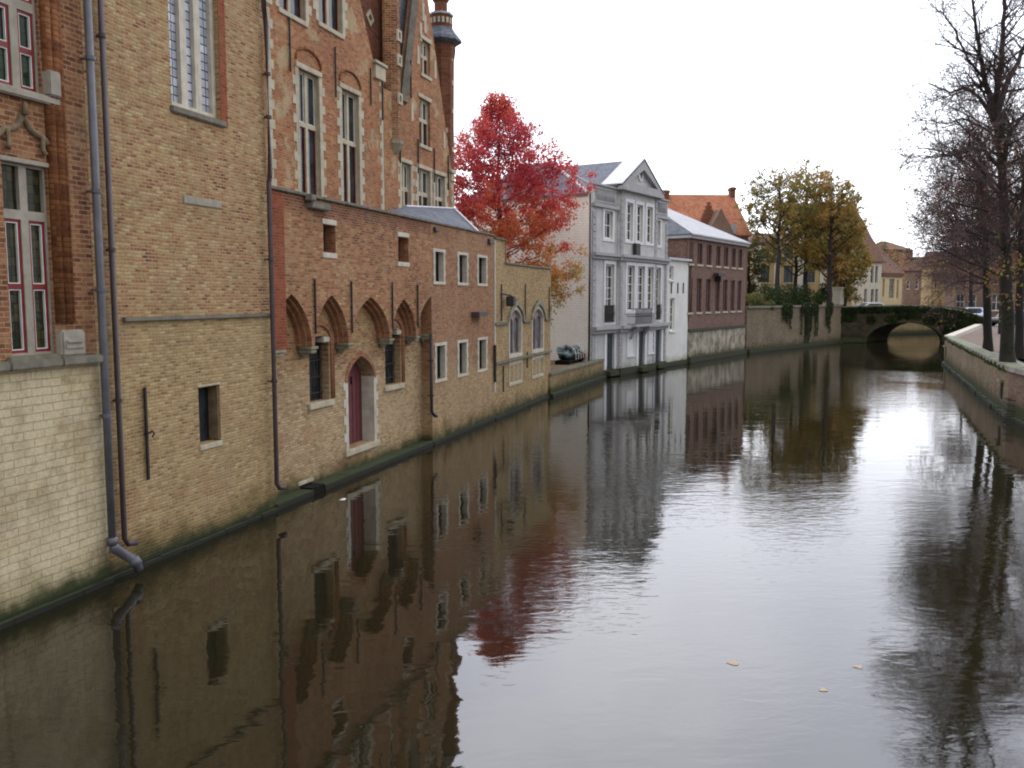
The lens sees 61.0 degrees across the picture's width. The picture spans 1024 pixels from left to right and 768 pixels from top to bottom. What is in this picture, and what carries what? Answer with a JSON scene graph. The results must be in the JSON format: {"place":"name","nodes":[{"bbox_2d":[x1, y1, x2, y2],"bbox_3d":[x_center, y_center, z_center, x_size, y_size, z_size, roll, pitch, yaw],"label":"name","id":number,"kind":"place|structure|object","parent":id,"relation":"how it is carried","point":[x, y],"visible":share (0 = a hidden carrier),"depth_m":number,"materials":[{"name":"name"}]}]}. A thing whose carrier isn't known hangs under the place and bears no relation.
{"place":"outdoors","nodes":[
{"label":"outdoors","id":0,"kind":"place"},
{"bbox_2d":[0,333,1023,767],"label":"water","id":1,"kind":"structure","parent":0,"point":[614,571],"depth_m":12.79,"materials":[{"name":"black liquid"}]},
{"bbox_2d":[745,287,844,353],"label":"quay wall","id":2,"kind":"structure","parent":1,"relation":"in","point":[767,329],"depth_m":76.72,"materials":[{"name":"brick"}]},
{"bbox_2d":[759,283,815,305],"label":"hedge","id":3,"kind":"object","parent":2,"relation":"on","point":[796,297],"visible":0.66,"depth_m":79.40,"materials":[{"name":"green plant"}]},
{"bbox_2d":[782,302,793,328],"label":"ivy","id":4,"kind":"object","parent":2,"relation":"attached to","point":[786,307],"visible":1,"depth_m":76.41,"materials":[{"name":"green plant"}]},
{"bbox_2d":[800,302,819,342],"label":"ivy","id":5,"kind":"object","parent":2,"relation":"attached to","point":[815,311],"visible":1,"depth_m":80.37,"materials":[{"name":"green plant"}]},
{"bbox_2d":[825,302,833,332],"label":"ivy","id":6,"kind":"object","parent":2,"relation":"attached to","point":[829,313],"visible":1,"depth_m":84.10,"materials":[{"name":"green plant"}]},
{"bbox_2d":[889,307,963,334],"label":"quay wall","id":7,"kind":"structure","parent":1,"relation":"in","point":[910,328],"depth_m":109.59,"materials":[{"name":"brick"}]},
{"bbox_2d":[943,324,981,361],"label":"quay wall","id":8,"kind":"structure","parent":1,"relation":"in","point":[963,330],"depth_m":68.86,"materials":[{"name":"stone"}]},
{"bbox_2d":[942,336,1023,415],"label":"quay wall","id":9,"kind":"structure","parent":1,"relation":"in","point":[985,382],"depth_m":40.96,"materials":[{"name":"brick"}]},
{"bbox_2d":[944,336,1005,371],"bbox_3d":[24.145,-1.833,46.204,0.231,0.377,28.132,2,6,22],"label":"moss","id":10,"kind":"object","parent":9,"relation":"on","point":[959,346],"visible":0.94,"depth_m":41.01,"materials":[{"name":"green plant"}]},
{"bbox_2d":[1002,366,1023,426],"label":"quay wall","id":11,"kind":"structure","parent":1,"relation":"in","point":[1015,407],"depth_m":31.92,"materials":[{"name":"brown brick"}]},
{"bbox_2d":[550,360,584,370],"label":"garden ground","id":12,"kind":"structure","parent":0,"point":[553,366],"depth_m":45.07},
{"bbox_2d":[0,0,142,629],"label":"canal house","id":13,"kind":"structure","parent":12,"relation":"on","point":[58,538],"depth_m":12.62,"materials":[{"name":"brick"}]},
{"bbox_2d":[0,0,60,105],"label":"window","id":14,"kind":"structure","parent":13,"relation":"in","point":[18,46],"depth_m":12.13,"materials":[{"name":"grey stone"}]},
{"bbox_2d":[0,102,62,360],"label":"window","id":15,"kind":"structure","parent":13,"relation":"in","point":[23,186],"depth_m":12.31,"materials":[{"name":"wood"}]},
{"bbox_2d":[80,0,278,579],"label":"brick building","id":16,"kind":"structure","parent":12,"relation":"on","point":[180,103],"depth_m":15.46,"materials":[{"name":"brick"}]},
{"bbox_2d":[168,0,227,127],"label":"window","id":17,"kind":"structure","parent":16,"relation":"in","point":[191,35],"depth_m":15.76,"materials":[{"name":"white stone"}]},
{"bbox_2d":[197,382,222,450],"bbox_3d":[-5.773,0.589,16.303,0.325,1.224,0.695,2,6,17],"label":"window","id":18,"kind":"structure","parent":16,"relation":"in","point":[208,400],"depth_m":16.55,"materials":[{"name":"glass"}]},
{"bbox_2d":[263,0,461,210],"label":"gothic palace","id":19,"kind":"structure","parent":12,"relation":"on","point":[361,102],"depth_m":26.05,"materials":[{"name":"brick"}]},
{"bbox_2d":[275,0,311,27],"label":"window","id":20,"kind":"structure","parent":19,"relation":"in","point":[299,11],"depth_m":22.55,"materials":[{"name":"stone"}]},
{"bbox_2d":[292,47,326,196],"bbox_3d":[-5.452,-6.693,23.171,0.250,4.333,1.646,2,6,17],"label":"window","id":21,"kind":"structure","parent":19,"relation":"in","point":[309,92],"depth_m":23.34,"materials":[{"name":"stone"}]},
{"bbox_2d":[313,0,347,39],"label":"window","id":22,"kind":"structure","parent":19,"relation":"in","point":[330,14],"depth_m":24.37,"materials":[{"name":"stone"}]},
{"bbox_2d":[336,69,364,204],"bbox_3d":[-4.762,-6.835,25.375,0.250,4.483,1.639,2,6,17],"label":"window","id":23,"kind":"structure","parent":19,"relation":"in","point":[351,114],"depth_m":25.58,"materials":[{"name":"stone"}]},
{"bbox_2d":[398,157,414,207],"bbox_3d":[-3.603,-6.433,29.126,0.250,2.140,1.343,2,6,17],"label":"window","id":24,"kind":"structure","parent":19,"relation":"in","point":[405,176],"depth_m":29.36,"materials":[{"name":"stone"}]},
{"bbox_2d":[415,163,433,205],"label":"window","id":25,"kind":"structure","parent":19,"relation":"in","point":[424,195],"depth_m":30.82,"materials":[{"name":"stone"}]},
{"bbox_2d":[418,92,431,151],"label":"window","id":26,"kind":"structure","parent":19,"relation":"in","point":[423,106],"depth_m":30.53,"materials":[{"name":"stone"}]},
{"bbox_2d":[419,33,431,81],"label":"window","id":27,"kind":"structure","parent":19,"relation":"in","point":[424,47],"depth_m":30.39,"materials":[{"name":"stone"}]},
{"bbox_2d":[432,169,447,206],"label":"window","id":28,"kind":"structure","parent":19,"relation":"in","point":[440,193],"depth_m":32.23,"materials":[{"name":"stone"}]},
{"bbox_2d":[261,0,495,509],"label":"waterside wing","id":29,"kind":"structure","parent":12,"relation":"on","point":[383,349],"depth_m":23.05,"materials":[{"name":"brick"}]},
{"bbox_2d":[307,320,335,410],"bbox_3d":[-4.698,-0.483,20.745,0.365,2.102,1.391,2,6,17],"label":"window","id":30,"kind":"structure","parent":29,"relation":"in","point":[316,391],"depth_m":21.07,"materials":[{"name":"stone"}]},
{"bbox_2d":[322,218,336,258],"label":"window","id":31,"kind":"structure","parent":29,"relation":"in","point":[324,221],"depth_m":20.40,"materials":[{"name":"white stone"}]},
{"bbox_2d":[343,350,379,456],"bbox_3d":[-4.132,0.440,22.904,0.490,2.663,1.965,2,6,17],"label":"door","id":32,"kind":"structure","parent":29,"relation":"in","point":[357,388],"depth_m":23.44,"materials":[{"name":"wood"}]},
{"bbox_2d":[384,315,404,391],"bbox_3d":[-3.476,-0.905,24.628,0.365,2.145,1.491,2,6,17],"label":"window","id":33,"kind":"structure","parent":29,"relation":"in","point":[389,348],"depth_m":25.01,"materials":[{"name":"metal"}]},
{"bbox_2d":[397,232,409,266],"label":"window","id":34,"kind":"structure","parent":29,"relation":"in","point":[400,234],"depth_m":24.35,"materials":[{"name":"white stone"}]},
{"bbox_2d":[433,248,445,284],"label":"window","id":35,"kind":"structure","parent":29,"relation":"in","point":[439,262],"depth_m":27.13,"materials":[{"name":"stone"}]},
{"bbox_2d":[434,342,446,382],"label":"window","id":36,"kind":"structure","parent":29,"relation":"in","point":[440,349],"depth_m":27.47,"materials":[{"name":"stone"}]},
{"bbox_2d":[457,252,468,285],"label":"window","id":37,"kind":"structure","parent":29,"relation":"in","point":[462,274],"depth_m":29.12,"materials":[{"name":"stone"}]},
{"bbox_2d":[457,339,468,377],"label":"window","id":38,"kind":"structure","parent":29,"relation":"in","point":[462,346],"depth_m":29.34,"materials":[{"name":"stone"}]},
{"bbox_2d":[477,254,487,285],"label":"window","id":39,"kind":"structure","parent":29,"relation":"in","point":[482,276],"depth_m":30.98,"materials":[{"name":"stone"}]},
{"bbox_2d":[477,337,487,372],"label":"window","id":40,"kind":"structure","parent":29,"relation":"in","point":[482,342],"depth_m":31.24,"materials":[{"name":"stone"}]},
{"bbox_2d":[494,237,551,418],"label":"gothic house","id":41,"kind":"structure","parent":12,"relation":"on","point":[522,313],"depth_m":35.30,"materials":[{"name":"brick"}]},
{"bbox_2d":[507,299,524,357],"bbox_3d":[0.085,-2.214,34.606,0.300,2.285,2.147,2,6,17],"label":"window","id":42,"kind":"structure","parent":41,"relation":"in","point":[516,314],"depth_m":34.99,"materials":[{"name":"white stone"}]},
{"bbox_2d":[531,299,546,353],"bbox_3d":[1.070,-2.519,37.744,0.300,2.298,2.281,2,6,17],"label":"window","id":43,"kind":"structure","parent":41,"relation":"in","point":[538,314],"depth_m":38.16,"materials":[{"name":"white stone"}]},
{"bbox_2d":[454,89,598,327],"bbox_3d":[-0.601,-7.496,42.361,9.137,13.566,8.780,-5,7,-40],"label":"maple tree","id":44,"kind":"object","parent":12,"relation":"on","point":[496,113],"visible":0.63,"depth_m":41.21,"materials":[{"name":"red plant"}]},
{"bbox_2d":[455,158,670,376],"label":"classical house","id":45,"kind":"structure","parent":12,"relation":"on","point":[615,317],"depth_m":50.15,"materials":[{"name":"grey paint"}]},
{"bbox_2d":[602,208,614,241],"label":"window","id":46,"kind":"structure","parent":45,"relation":"in","point":[606,215],"depth_m":49.17,"materials":[{"name":"white paint"}]},
{"bbox_2d":[603,260,615,324],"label":"window","id":47,"kind":"structure","parent":45,"relation":"in","point":[607,295],"depth_m":49.65,"materials":[{"name":"white paint"}]},
{"bbox_2d":[604,333,619,376],"bbox_3d":[5.700,-1.693,49.924,0.530,2.446,1.577,4,7,33],"label":"door","id":48,"kind":"structure","parent":45,"relation":"in","point":[607,336],"depth_m":50.09,"materials":[{"name":"wood"}]},
{"bbox_2d":[625,198,634,243],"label":"window","id":49,"kind":"structure","parent":45,"relation":"in","point":[627,205],"depth_m":51.00,"materials":[{"name":"white paint"}]},
{"bbox_2d":[626,332,634,357],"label":"blind window","id":50,"kind":"structure","parent":45,"relation":"in","point":[630,343],"depth_m":51.75,"materials":[{"name":"paint"}]},
{"bbox_2d":[625,262,636,313],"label":"window","id":51,"kind":"structure","parent":45,"relation":"in","point":[629,269],"depth_m":51.60,"materials":[{"name":"white paint"}]},
{"bbox_2d":[635,201,644,244],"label":"window","id":52,"kind":"structure","parent":45,"relation":"in","point":[637,207],"depth_m":52.17,"materials":[{"name":"white paint"}]},
{"bbox_2d":[636,263,646,312],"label":"window","id":53,"kind":"structure","parent":45,"relation":"in","point":[639,274],"depth_m":52.88,"materials":[{"name":"white paint"}]},
{"bbox_2d":[636,331,649,371],"bbox_3d":[7.961,-2.005,53.083,0.530,2.446,1.512,4,7,33],"label":"door","id":54,"kind":"structure","parent":45,"relation":"in","point":[639,340],"depth_m":53.23,"materials":[{"name":"wood"}]},
{"bbox_2d":[645,203,654,245],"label":"window","id":55,"kind":"structure","parent":45,"relation":"in","point":[647,205],"depth_m":53.38,"materials":[{"name":"white paint"}]},
{"bbox_2d":[646,263,654,312],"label":"window","id":56,"kind":"structure","parent":45,"relation":"in","point":[649,266],"depth_m":54.01,"materials":[{"name":"white paint"}]},
{"bbox_2d":[647,330,654,354],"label":"blind window","id":57,"kind":"structure","parent":45,"relation":"in","point":[650,333],"depth_m":54.22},
{"bbox_2d":[657,218,661,247],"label":"window","id":58,"kind":"structure","parent":45,"relation":"in","point":[659,246],"depth_m":55.02,"materials":[{"name":"white paint"}]},
{"bbox_2d":[656,264,662,321],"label":"window","id":59,"kind":"structure","parent":45,"relation":"in","point":[658,266],"depth_m":55.50,"materials":[{"name":"white paint"}]},
{"bbox_2d":[655,329,665,368],"bbox_3d":[9.392,-2.256,55.629,0.530,2.446,1.537,4,7,33],"label":"door","id":60,"kind":"structure","parent":45,"relation":"in","point":[660,365],"depth_m":55.93,"materials":[{"name":"wood"}]},
{"bbox_2d":[555,343,583,364],"bbox_3d":[3.138,-1.658,46.976,1.256,1.018,3.178,2,6,20],"label":"covered boat","id":61,"kind":"object","parent":12,"relation":"on","point":[567,354],"visible":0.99,"depth_m":46.02,"materials":[{"name":"fabric"}]},
{"bbox_2d":[548,359,605,396],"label":"garden wall","id":62,"kind":"structure","parent":12,"relation":"on","point":[567,379],"depth_m":43.49,"materials":[{"name":"brick"}]},
{"bbox_2d":[665,257,691,366],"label":"white house","id":63,"kind":"structure","parent":12,"relation":"on","point":[677,309],"depth_m":58.07,"materials":[{"name":"paint"}]},
{"bbox_2d":[669,298,675,332],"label":"window","id":64,"kind":"structure","parent":63,"relation":"in","point":[671,299],"depth_m":57.65,"materials":[{"name":"white paint"}]},
{"bbox_2d":[667,209,750,363],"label":"brick warehouse","id":65,"kind":"structure","parent":12,"relation":"on","point":[716,295],"depth_m":63.59,"materials":[{"name":"brick"}]},
{"bbox_2d":[696,278,701,313],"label":"window","id":66,"kind":"structure","parent":65,"relation":"in","point":[698,280],"depth_m":61.53,"materials":[{"name":"stone"}]},
{"bbox_2d":[697,243,702,266],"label":"window","id":67,"kind":"structure","parent":65,"relation":"in","point":[699,245],"depth_m":61.25,"materials":[{"name":"stone"}]},
{"bbox_2d":[705,279,710,313],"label":"window","id":68,"kind":"structure","parent":65,"relation":"in","point":[707,280],"depth_m":63.08,"materials":[{"name":"glass"}]},
{"bbox_2d":[706,245,711,266],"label":"window","id":69,"kind":"structure","parent":65,"relation":"in","point":[708,246],"depth_m":62.79,"materials":[{"name":"stone"}]},
{"bbox_2d":[715,282,719,312],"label":"window","id":70,"kind":"structure","parent":65,"relation":"in","point":[717,283],"depth_m":64.74,"materials":[{"name":"glass"}]},
{"bbox_2d":[722,280,727,312],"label":"window","id":71,"kind":"structure","parent":65,"relation":"in","point":[724,281],"depth_m":66.11,"materials":[{"name":"glass"}]},
{"bbox_2d":[723,247,728,268],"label":"window","id":72,"kind":"structure","parent":65,"relation":"in","point":[725,249],"depth_m":65.86,"materials":[{"name":"stone"}]},
{"bbox_2d":[730,280,734,312],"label":"window","id":73,"kind":"structure","parent":65,"relation":"in","point":[732,281],"depth_m":67.61,"materials":[{"name":"glass"}]},
{"bbox_2d":[737,281,741,312],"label":"window","id":74,"kind":"structure","parent":65,"relation":"in","point":[738,296],"depth_m":68.97,"materials":[{"name":"stone"}]},
{"bbox_2d":[428,0,1023,256],"label":"sky","id":75,"kind":"structure","parent":0,"point":[710,93],"materials":[{"name":"white"}]},
{"bbox_2d":[958,324,1023,365],"bbox_3d":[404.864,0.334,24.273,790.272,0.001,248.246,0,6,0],"label":"bank","id":76,"kind":"structure","parent":0,"point":[1020,362],"depth_m":51.14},
{"bbox_2d":[841,305,994,342],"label":"bridge","id":77,"kind":"structure","parent":76,"relation":"on","point":[860,330],"depth_m":87.26,"materials":[{"name":"stone"}]},
{"bbox_2d":[858,302,884,305],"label":"parked car","id":78,"kind":"object","parent":77,"relation":"on","point":[871,303],"visible":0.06,"depth_m":88.81,"materials":[{"name":"paint"}]},
{"bbox_2d":[840,305,997,337],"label":"ivy","id":79,"kind":"object","parent":77,"relation":"attached to","point":[964,322],"visible":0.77,"depth_m":87.03,"materials":[{"name":"green plant"}]},
{"bbox_2d":[965,307,982,315],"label":"parked car","id":80,"kind":"object","parent":77,"relation":"on","point":[979,309],"visible":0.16,"depth_m":92.09,"materials":[{"name":"paint"}]},
{"bbox_2d":[871,0,1023,362],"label":"bare tree","id":81,"kind":"object","parent":76,"relation":"on","point":[993,104],"visible":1,"depth_m":33.77,"materials":[{"name":"brown plant"}]},
{"bbox_2d":[993,113,1011,172],"bbox_3d":[19.215,-9.491,34.086,0.774,2.445,0.725,0,6,0],"label":"ivy","id":82,"kind":"object","parent":81,"relation":"attached to","point":[1000,141],"visible":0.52,"depth_m":34.01,"materials":[{"name":"green plant"}]},
{"bbox_2d":[1001,310,1014,353],"bbox_3d":[19.874,-2.034,34.869,0.584,2.105,0.513,0,6,0],"label":"ivy","id":83,"kind":"object","parent":81,"relation":"attached to","point":[1008,327],"visible":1,"depth_m":34.70,"materials":[{"name":"green plant"}]},
{"bbox_2d":[884,103,1023,351],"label":"bare tree","id":84,"kind":"object","parent":76,"relation":"on","point":[987,330],"visible":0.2,"depth_m":44.23,"materials":[{"name":"brown plant"}]},
{"bbox_2d":[925,225,1013,306],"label":"bare tree","id":85,"kind":"object","parent":76,"relation":"on","point":[971,294],"visible":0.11,"depth_m":95.33,"materials":[{"name":"brown plant"}]},
{"bbox_2d":[978,251,1023,315],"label":"brick house","id":86,"kind":"structure","parent":76,"relation":"on","point":[995,307],"depth_m":104.64,"materials":[{"name":"brick"}]},
{"bbox_2d":[992,294,998,310],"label":"window","id":87,"kind":"structure","parent":86,"relation":"in","point":[995,306],"depth_m":104.67,"materials":[{"name":"white paint"}]},
{"label":"far bank","id":88,"kind":"structure","parent":0,"visible":0},
{"bbox_2d":[799,203,883,305],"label":"steep roofed house","id":89,"kind":"structure","parent":88,"relation":"on","point":[869,290],"depth_m":113.18,"materials":[{"name":"paint"}]},
{"bbox_2d":[875,243,904,304],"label":"yellow house","id":90,"kind":"structure","parent":88,"relation":"on","point":[892,275],"depth_m":116.10,"materials":[{"name":"paint"}]},
{"bbox_2d":[889,279,893,297],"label":"window","id":91,"kind":"structure","parent":90,"relation":"in","point":[891,281],"depth_m":116.03,"materials":[{"name":"grey glass"}]},
{"bbox_2d":[877,241,911,257],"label":"gabled house","id":92,"kind":"structure","parent":88,"relation":"on","point":[897,248],"depth_m":149.15,"materials":[{"name":"tile"}]},
{"bbox_2d":[887,244,907,291],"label":"brown tree","id":93,"kind":"object","parent":88,"relation":"on","point":[892,258],"visible":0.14,"depth_m":126.39,"materials":[{"name":"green plant"}]},
{"bbox_2d":[895,248,922,304],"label":"brick house","id":94,"kind":"structure","parent":88,"relation":"on","point":[910,287],"depth_m":141.40,"materials":[{"name":"brick"}]},
{"bbox_2d":[920,252,945,305],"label":"beige house","id":95,"kind":"structure","parent":88,"relation":"on","point":[924,294],"depth_m":127.55,"materials":[{"name":"brick"}]},
{"bbox_2d":[944,258,979,306],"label":"brick house","id":96,"kind":"structure","parent":88,"relation":"on","point":[950,302],"depth_m":117.46,"materials":[{"name":"brick"}]},
{"bbox_2d":[956,294,964,306],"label":"window","id":97,"kind":"structure","parent":96,"relation":"in","point":[962,300],"depth_m":117.57,"materials":[{"name":"glass"}]},
{"label":"road","id":98,"kind":"structure","parent":0,"visible":0},
{"bbox_2d":[958,326,1023,362],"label":"fallen leaves","id":99,"kind":"object","parent":98,"relation":"on","point":[975,337],"visible":0.25,"depth_m":60.02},
{"bbox_2d":[921,104,1023,358],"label":"bare tree","id":100,"kind":"object","parent":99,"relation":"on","point":[1019,334],"visible":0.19,"depth_m":38.74,"materials":[{"name":"brown plant"}]},
{"bbox_2d":[931,180,1020,333],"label":"bare tree","id":101,"kind":"object","parent":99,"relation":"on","point":[999,323],"visible":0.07,"depth_m":65.72,"materials":[{"name":"brown plant"}]},
{"label":"upper bank","id":102,"kind":"structure","parent":0,"visible":0},
{"bbox_2d":[663,187,751,293],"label":"tiled house","id":103,"kind":"structure","parent":102,"relation":"on","point":[720,212],"depth_m":88.24,"materials":[{"name":"tile"}]},
{"bbox_2d":[747,237,773,294],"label":"evergreen tree","id":104,"kind":"object","parent":102,"relation":"on","point":[756,266],"visible":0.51,"depth_m":94.30,"materials":[{"name":"green plant"}]},
{"bbox_2d":[745,291,775,309],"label":"shrub","id":105,"kind":"object","parent":102,"relation":"on","point":[755,299],"visible":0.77,"depth_m":73.29,"materials":[{"name":"green plant"}]},
{"bbox_2d":[734,159,833,302],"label":"lime tree","id":106,"kind":"object","parent":102,"relation":"on","point":[791,212],"visible":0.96,"depth_m":82.06,"materials":[{"name":"green plant"}]},
{"bbox_2d":[753,201,842,289],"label":"lime tree","id":107,"kind":"object","parent":102,"relation":"on","point":[784,260],"visible":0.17,"depth_m":94.08,"materials":[{"name":"green plant"}]},
{"bbox_2d":[747,233,853,305],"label":"ochre house","id":108,"kind":"structure","parent":102,"relation":"on","point":[814,279],"depth_m":104.30,"materials":[{"name":"paint"}]},
{"bbox_2d":[784,266,792,282],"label":"window","id":109,"kind":"structure","parent":108,"relation":"in","point":[787,275],"depth_m":104.37,"materials":[{"name":"grey glass"}]},
{"bbox_2d":[807,266,813,282],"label":"window","id":110,"kind":"structure","parent":108,"relation":"in","point":[810,279],"depth_m":104.93,"materials":[{"name":"grey glass"}]},
{"bbox_2d":[754,155,857,303],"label":"lime tree","id":111,"kind":"object","parent":102,"relation":"on","point":[805,240],"visible":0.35,"depth_m":85.92,"materials":[{"name":"green plant"}]},
{"bbox_2d":[812,283,826,304],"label":"shrub","id":112,"kind":"object","parent":102,"relation":"on","point":[820,297],"visible":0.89,"depth_m":84.73,"materials":[{"name":"green plant"}]},
{"bbox_2d":[788,169,874,303],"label":"lime tree","id":113,"kind":"object","parent":102,"relation":"on","point":[820,265],"visible":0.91,"depth_m":82.92,"materials":[{"name":"green plant"}]},
{"bbox_2d":[822,224,874,305],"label":"lime tree","id":114,"kind":"object","parent":102,"relation":"on","point":[854,245],"visible":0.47,"depth_m":87.23,"materials":[{"name":"green plant"}]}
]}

